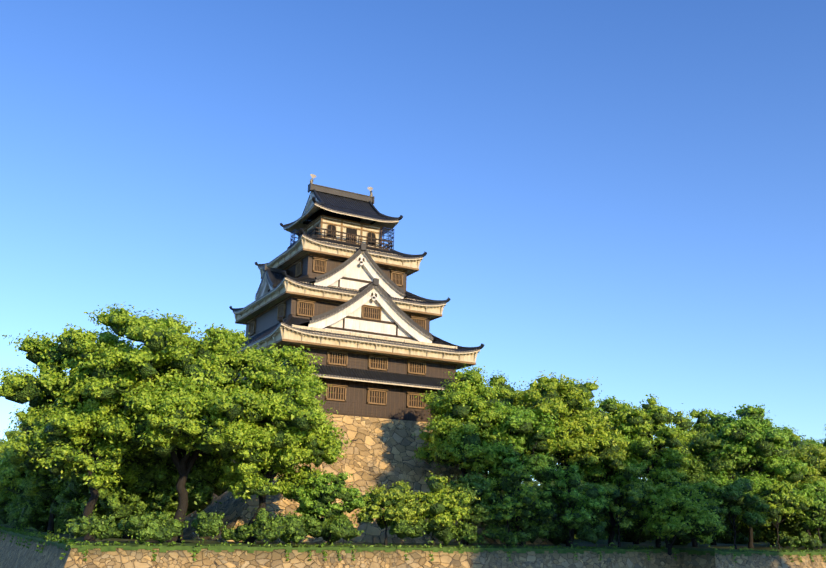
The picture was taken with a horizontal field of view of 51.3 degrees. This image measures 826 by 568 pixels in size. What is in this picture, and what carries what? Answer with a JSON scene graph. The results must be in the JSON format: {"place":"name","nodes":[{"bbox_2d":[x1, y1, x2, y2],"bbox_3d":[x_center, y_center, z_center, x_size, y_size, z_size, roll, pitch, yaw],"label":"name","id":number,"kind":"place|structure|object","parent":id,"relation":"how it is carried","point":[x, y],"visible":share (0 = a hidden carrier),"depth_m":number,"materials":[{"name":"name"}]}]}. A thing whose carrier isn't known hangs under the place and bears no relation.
{"place":"outdoors","nodes":[
{"label":"outdoors","id":0,"kind":"place"},
{"bbox_2d":[237,324,456,379],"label":"castle walls","id":1,"kind":"structure","parent":0,"point":[359,361],"depth_m":85.10,"materials":[{"name":"brown wood"}]},
{"bbox_2d":[327,349,348,365],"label":"window","id":2,"kind":"structure","parent":1,"relation":"attached to","point":[337,357],"depth_m":82.44,"materials":[{"name":"black wood"}]},
{"bbox_2d":[226,363,457,389],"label":"tiled roof","id":3,"kind":"structure","parent":1,"relation":"attached to","point":[354,374],"depth_m":83.44,"materials":[{"name":"tile"}]},
{"bbox_2d":[236,314,483,369],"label":"tiled roof","id":4,"kind":"structure","parent":1,"relation":"on","point":[282,332],"depth_m":83.68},
{"bbox_2d":[245,281,430,338],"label":"castle walls","id":5,"kind":"structure","parent":4,"relation":"on","point":[266,319],"depth_m":88.83,"materials":[{"name":"brown wood"}]},
{"bbox_2d":[248,319,255,335],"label":"window","id":6,"kind":"structure","parent":5,"relation":"attached to","point":[252,326],"depth_m":95.19,"materials":[{"name":"black wood"}]},
{"bbox_2d":[255,264,289,299],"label":"gable","id":7,"kind":"structure","parent":5,"relation":"on","point":[272,278],"depth_m":92.81,"materials":[{"name":"tile"}]},
{"bbox_2d":[277,302,285,320],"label":"window","id":8,"kind":"structure","parent":5,"relation":"attached to","point":[281,308],"depth_m":87.45,"materials":[{"name":"black wood"}]},
{"bbox_2d":[296,299,315,316],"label":"window","id":9,"kind":"structure","parent":5,"relation":"attached to","point":[305,308],"depth_m":86.03,"materials":[{"name":"black wood"}]},
{"bbox_2d":[229,271,449,324],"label":"tiled roof","id":10,"kind":"structure","parent":5,"relation":"on","point":[287,286],"depth_m":88.96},
{"bbox_2d":[283,240,407,292],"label":"castle walls","id":11,"kind":"structure","parent":5,"relation":"on","point":[307,262],"depth_m":90.60,"materials":[{"name":"brown wood"}]},
{"bbox_2d":[294,260,302,277],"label":"window","id":12,"kind":"structure","parent":11,"relation":"attached to","point":[298,270],"depth_m":90.98,"materials":[{"name":"black wood"}]},
{"bbox_2d":[312,257,327,273],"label":"window","id":13,"kind":"structure","parent":11,"relation":"attached to","point":[319,265],"depth_m":89.63,"materials":[{"name":"black wood"}]},
{"bbox_2d":[287,215,392,250],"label":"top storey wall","id":14,"kind":"structure","parent":11,"relation":"on","point":[338,229],"depth_m":94.85,"materials":[{"name":"beige paint"}]},
{"bbox_2d":[290,229,300,246],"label":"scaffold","id":15,"kind":"object","parent":14,"relation":"on","point":[294,237],"visible":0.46,"depth_m":97.79,"materials":[{"name":"black metal"}]},
{"bbox_2d":[301,183,379,223],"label":"top roof","id":16,"kind":"structure","parent":14,"relation":"on","point":[344,199],"depth_m":98.70,"materials":[{"name":"tile"}]},
{"bbox_2d":[310,174,315,183],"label":"roof ornament","id":17,"kind":"object","parent":16,"relation":"on","point":[312,176],"visible":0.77,"depth_m":97.96,"materials":[{"name":"brown metal"}]},
{"bbox_2d":[280,197,402,234],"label":"roof eaves","id":18,"kind":"object","parent":14,"relation":"on","point":[382,220],"visible":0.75,"depth_m":96.18,"materials":[{"name":"tile"}]},
{"bbox_2d":[380,227,393,249],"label":"scaffold","id":19,"kind":"object","parent":14,"relation":"on","point":[388,236],"visible":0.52,"depth_m":96.41,"materials":[{"name":"black metal"}]},
{"bbox_2d":[255,228,426,278],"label":"tiled roof","id":20,"kind":"structure","parent":11,"relation":"on","point":[304,244],"depth_m":92.15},
{"bbox_2d":[390,270,403,286],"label":"window","id":21,"kind":"structure","parent":11,"relation":"attached to","point":[396,277],"depth_m":93.85,"materials":[{"name":"black wood"}]},
{"bbox_2d":[309,243,407,298],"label":"gable","id":22,"kind":"structure","parent":5,"relation":"on","point":[358,269],"depth_m":90.04,"materials":[{"name":"paint"}]},
{"bbox_2d":[410,316,426,329],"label":"window","id":23,"kind":"structure","parent":5,"relation":"attached to","point":[421,321],"depth_m":92.19,"materials":[{"name":"black wood"}]},
{"bbox_2d":[301,278,437,342],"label":"gable","id":24,"kind":"structure","parent":4,"relation":"on","point":[396,321],"depth_m":86.80,"materials":[{"name":"paint"}]},
{"bbox_2d":[361,305,381,320],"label":"window","id":25,"kind":"structure","parent":24,"relation":"attached to","point":[370,312],"depth_m":86.76,"materials":[{"name":"black wood"}]},
{"bbox_2d":[368,354,388,370],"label":"window","id":26,"kind":"structure","parent":1,"relation":"attached to","point":[377,362],"depth_m":84.45,"materials":[{"name":"black wood"}]},
{"bbox_2d":[407,359,427,374],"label":"window","id":27,"kind":"structure","parent":1,"relation":"attached to","point":[416,367],"depth_m":86.45,"materials":[{"name":"black wood"}]},
{"bbox_2d":[314,377,447,421],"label":"castle walls","id":28,"kind":"structure","parent":0,"point":[395,407],"depth_m":83.36,"materials":[{"name":"brown wood"}]},
{"bbox_2d":[325,384,347,401],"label":"window","id":29,"kind":"structure","parent":28,"relation":"attached to","point":[338,393],"depth_m":81.56,"materials":[{"name":"black wood"}]},
{"bbox_2d":[366,388,387,404],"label":"window","id":30,"kind":"structure","parent":28,"relation":"attached to","point":[377,396],"depth_m":83.56,"materials":[{"name":"black wood"}]},
{"bbox_2d":[406,392,425,408],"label":"window","id":31,"kind":"structure","parent":28,"relation":"attached to","point":[412,401],"depth_m":85.49,"materials":[{"name":"black"}]},
{"bbox_2d":[0,472,776,541],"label":"hedge bank","id":32,"kind":"structure","parent":0,"point":[60,525],"depth_m":114.32,"materials":[{"name":"green plant"}]},
{"bbox_2d":[0,524,825,555],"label":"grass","id":33,"kind":"structure","parent":0,"point":[700,549],"depth_m":68.39,"materials":[{"name":"green plant"}]},
{"bbox_2d":[0,427,20,527],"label":"tree","id":34,"kind":"object","parent":33,"relation":"on","point":[4,496],"visible":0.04,"depth_m":104.72,"materials":[{"name":"green plant"}]},
{"bbox_2d":[0,403,55,532],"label":"tree","id":35,"kind":"object","parent":33,"relation":"on","point":[9,479],"visible":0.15,"depth_m":80.47,"materials":[{"name":"green plant"}]},
{"bbox_2d":[0,498,56,531],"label":"hedge foliage","id":36,"kind":"object","parent":33,"relation":"on","point":[5,509],"visible":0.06,"depth_m":102.66,"materials":[{"name":"green plant"}]},
{"bbox_2d":[0,398,79,536],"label":"tree","id":37,"kind":"object","parent":33,"relation":"on","point":[43,484],"visible":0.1,"depth_m":70.52,"materials":[{"name":"green plant"}]},
{"bbox_2d":[3,477,123,528],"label":"thicket","id":38,"kind":"object","parent":33,"relation":"on","point":[29,512],"visible":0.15,"depth_m":83.36,"materials":[{"name":"green plant"}]},
{"bbox_2d":[0,323,159,541],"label":"tree","id":39,"kind":"object","parent":33,"relation":"on","point":[61,434],"visible":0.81,"depth_m":59.38,"materials":[{"name":"green plant"}]},
{"bbox_2d":[53,405,170,538],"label":"tree","id":40,"kind":"object","parent":33,"relation":"on","point":[125,536],"visible":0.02,"depth_m":65.23,"materials":[{"name":"green plant"}]},
{"bbox_2d":[43,454,221,537],"bbox_3d":[-23.062,16.743,70.326,13.763,8.651,19.672,10,-18,-27],"label":"thicket","id":41,"kind":"object","parent":33,"relation":"on","point":[67,505],"visible":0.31,"depth_m":64.16,"materials":[{"name":"green plant"}]},
{"bbox_2d":[119,449,238,539],"bbox_3d":[-17.858,14.901,66.963,9.340,10.345,9.842,-1,-16,7],"label":"tree","id":42,"kind":"object","parent":33,"relation":"on","point":[156,474],"visible":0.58,"depth_m":64.45,"materials":[{"name":"green plant"}]},
{"bbox_2d":[69,301,339,542],"bbox_3d":[-15.921,10.610,63.393,18.906,16.934,20.580,10,-18,-27],"label":"tree","id":43,"kind":"object","parent":33,"relation":"on","point":[193,378],"visible":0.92,"depth_m":58.98,"materials":[{"name":"green plant"}]},
{"bbox_2d":[207,371,352,543],"bbox_3d":[-10.084,12.790,64.582,11.619,13.671,10.233,10,-18,-27],"label":"tree","id":44,"kind":"object","parent":33,"relation":"on","point":[316,447],"visible":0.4,"depth_m":62.43,"materials":[{"name":"green plant"}]},
{"bbox_2d":[284,469,369,544],"bbox_3d":[-6.289,16.674,63.884,6.440,5.800,5.482,0,-16,4],"label":"tree","id":45,"kind":"object","parent":33,"relation":"on","point":[321,496],"visible":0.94,"depth_m":62.89,"materials":[{"name":"green plant"}]},
{"bbox_2d":[183,414,553,544],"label":"stone base","id":46,"kind":"object","parent":33,"relation":"on","point":[379,451],"visible":0.25,"depth_m":79.36,"materials":[{"name":"beige stone"}]},
{"bbox_2d":[353,480,429,544],"bbox_3d":[-1.752,17.457,65.272,6.206,5.207,5.821,-7,-17,27],"label":"tree","id":47,"kind":"object","parent":33,"relation":"on","point":[392,501],"visible":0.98,"depth_m":64.65,"materials":[{"name":"green plant"}]},
{"bbox_2d":[0,525,825,562],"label":"fringe grass","id":48,"kind":"structure","parent":33,"relation":"on","point":[32,534],"depth_m":64.96,"materials":[{"name":"green plant"}]},
{"bbox_2d":[405,471,479,545],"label":"tree","id":49,"kind":"object","parent":33,"relation":"on","point":[445,511],"visible":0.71,"depth_m":65.66,"materials":[{"name":"green plant"}]},
{"bbox_2d":[412,363,515,543],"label":"tree","id":50,"kind":"object","parent":33,"relation":"on","point":[464,397],"visible":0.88,"depth_m":75.05,"materials":[{"name":"green plant"}]},
{"bbox_2d":[427,470,500,545],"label":"tree","id":51,"kind":"object","parent":33,"relation":"on","point":[470,485],"visible":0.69,"depth_m":69.08,"materials":[{"name":"green plant"}]},
{"bbox_2d":[449,370,555,475],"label":"tree","id":52,"kind":"object","parent":33,"relation":"on","point":[513,399],"visible":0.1,"depth_m":82.73,"materials":[{"name":"green plant"}]},
{"bbox_2d":[480,463,554,545],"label":"tree","id":53,"kind":"object","parent":33,"relation":"on","point":[507,505],"visible":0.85,"depth_m":69.78,"materials":[{"name":"green plant"}]},
{"bbox_2d":[462,400,579,545],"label":"tree","id":54,"kind":"object","parent":33,"relation":"on","point":[520,424],"visible":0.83,"depth_m":74.15,"materials":[{"name":"green plant"}]},
{"bbox_2d":[520,455,590,487],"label":"tree","id":55,"kind":"object","parent":33,"relation":"on","point":[564,467],"depth_m":154.78,"materials":[{"name":"green plant"}]},
{"bbox_2d":[520,398,601,543],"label":"tree","id":56,"kind":"object","parent":33,"relation":"on","point":[562,464],"visible":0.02,"depth_m":87.75,"materials":[{"name":"green plant"}]},
{"bbox_2d":[480,487,652,545],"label":"thicket","id":57,"kind":"object","parent":33,"relation":"on","point":[553,532],"visible":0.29,"depth_m":75.21,"materials":[{"name":"green plant"}]},
{"bbox_2d":[531,462,611,546],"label":"tree","id":58,"kind":"object","parent":33,"relation":"on","point":[579,502],"visible":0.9,"depth_m":72.79,"materials":[{"name":"green plant"}]},
{"bbox_2d":[513,370,634,545],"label":"tree","id":59,"kind":"object","parent":33,"relation":"on","point":[569,402],"visible":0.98,"depth_m":76.83,"materials":[{"name":"green plant"}]},
{"bbox_2d":[566,395,654,545],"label":"tree","id":60,"kind":"object","parent":33,"relation":"on","point":[598,473],"visible":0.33,"depth_m":80.39,"materials":[{"name":"green plant"}]},
{"bbox_2d":[582,452,658,546],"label":"tree","id":61,"kind":"object","parent":33,"relation":"on","point":[637,493],"visible":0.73,"depth_m":75.94,"materials":[{"name":"green plant"}]},
{"bbox_2d":[605,407,666,543],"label":"tree","id":62,"kind":"object","parent":33,"relation":"on","point":[637,542],"visible":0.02,"depth_m":92.69,"materials":[{"name":"green plant"}]},
{"bbox_2d":[601,394,700,546],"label":"tree","id":63,"kind":"object","parent":33,"relation":"on","point":[674,453],"visible":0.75,"depth_m":81.25,"materials":[{"name":"green plant"}]},
{"bbox_2d":[521,481,786,543],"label":"hedge","id":64,"kind":"object","parent":33,"relation":"on","point":[582,484],"depth_m":104.09,"materials":[{"name":"green plant"}]},
{"bbox_2d":[620,469,690,547],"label":"tree","id":65,"kind":"object","parent":33,"relation":"on","point":[662,487],"visible":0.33,"depth_m":78.94,"materials":[{"name":"green plant"}]},
{"bbox_2d":[513,487,825,543],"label":"hedge","id":66,"kind":"object","parent":33,"relation":"on","point":[743,539],"depth_m":106.64,"materials":[{"name":"green plant"}]},
{"bbox_2d":[637,478,726,554],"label":"tree","id":67,"kind":"object","parent":33,"relation":"on","point":[688,517],"visible":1,"depth_m":72.87,"materials":[{"name":"green plant"}]},
{"bbox_2d":[643,430,737,546],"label":"tree","id":68,"kind":"object","parent":33,"relation":"on","point":[705,443],"visible":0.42,"depth_m":84.36,"materials":[{"name":"green plant"}]},
{"bbox_2d":[587,494,825,547],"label":"thicket","id":69,"kind":"object","parent":33,"relation":"on","point":[765,534],"visible":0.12,"depth_m":90.05,"materials":[{"name":"green plant"}]},
{"bbox_2d":[669,408,759,544],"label":"tree","id":70,"kind":"object","parent":33,"relation":"on","point":[689,422],"visible":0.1,"depth_m":98.67,"materials":[{"name":"green plant"}]},
{"bbox_2d":[703,474,771,548],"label":"tree","id":71,"kind":"object","parent":33,"relation":"on","point":[731,495],"visible":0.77,"depth_m":77.06,"materials":[{"name":"green plant"}]},
{"bbox_2d":[696,404,824,547],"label":"tree","id":72,"kind":"object","parent":33,"relation":"on","point":[751,437],"visible":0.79,"depth_m":83.69,"materials":[{"name":"green plant"}]},
{"bbox_2d":[733,415,813,545],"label":"tree","id":73,"kind":"object","parent":33,"relation":"on","point":[795,443],"visible":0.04,"depth_m":105.00,"materials":[{"name":"green plant"}]},
{"bbox_2d":[738,479,817,549],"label":"tree","id":74,"kind":"object","parent":33,"relation":"on","point":[780,499],"visible":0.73,"depth_m":79.18,"materials":[{"name":"green plant"}]},
{"bbox_2d":[772,443,825,548],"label":"tree","id":75,"kind":"object","parent":33,"relation":"on","point":[814,456],"visible":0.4,"depth_m":86.54,"materials":[{"name":"green plant"}]},
{"bbox_2d":[783,476,825,549],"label":"tree","id":76,"kind":"object","parent":33,"relation":"on","point":[818,510],"visible":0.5,"depth_m":82.67,"materials":[{"name":"green plant"}]},
{"bbox_2d":[789,425,825,449],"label":"tree","id":77,"kind":"object","parent":33,"relation":"on","point":[812,439],"depth_m":112.51,"materials":[{"name":"green plant"}]},
{"bbox_2d":[796,435,825,518],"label":"tree","id":78,"kind":"object","parent":33,"relation":"on","point":[818,443],"visible":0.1,"depth_m":92.87,"materials":[{"name":"green plant"}]},
{"bbox_2d":[0,0,825,484],"label":"sky","id":79,"kind":"structure","parent":0,"point":[630,195],"materials":[{"name":"blue"}]},
{"bbox_2d":[65,506,825,552],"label":"shrubs","id":80,"kind":"object","parent":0,"point":[160,534],"visible":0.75,"depth_m":60.40,"materials":[{"name":"green plant"}]},
{"label":"moat water","id":81,"kind":"structure","parent":0,"visible":0},
{"bbox_2d":[0,531,825,567],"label":"stone retaining wall","id":82,"kind":"structure","parent":81,"relation":"in","point":[13,554],"depth_m":64.47,"materials":[{"name":"beige stone"}]}
]}

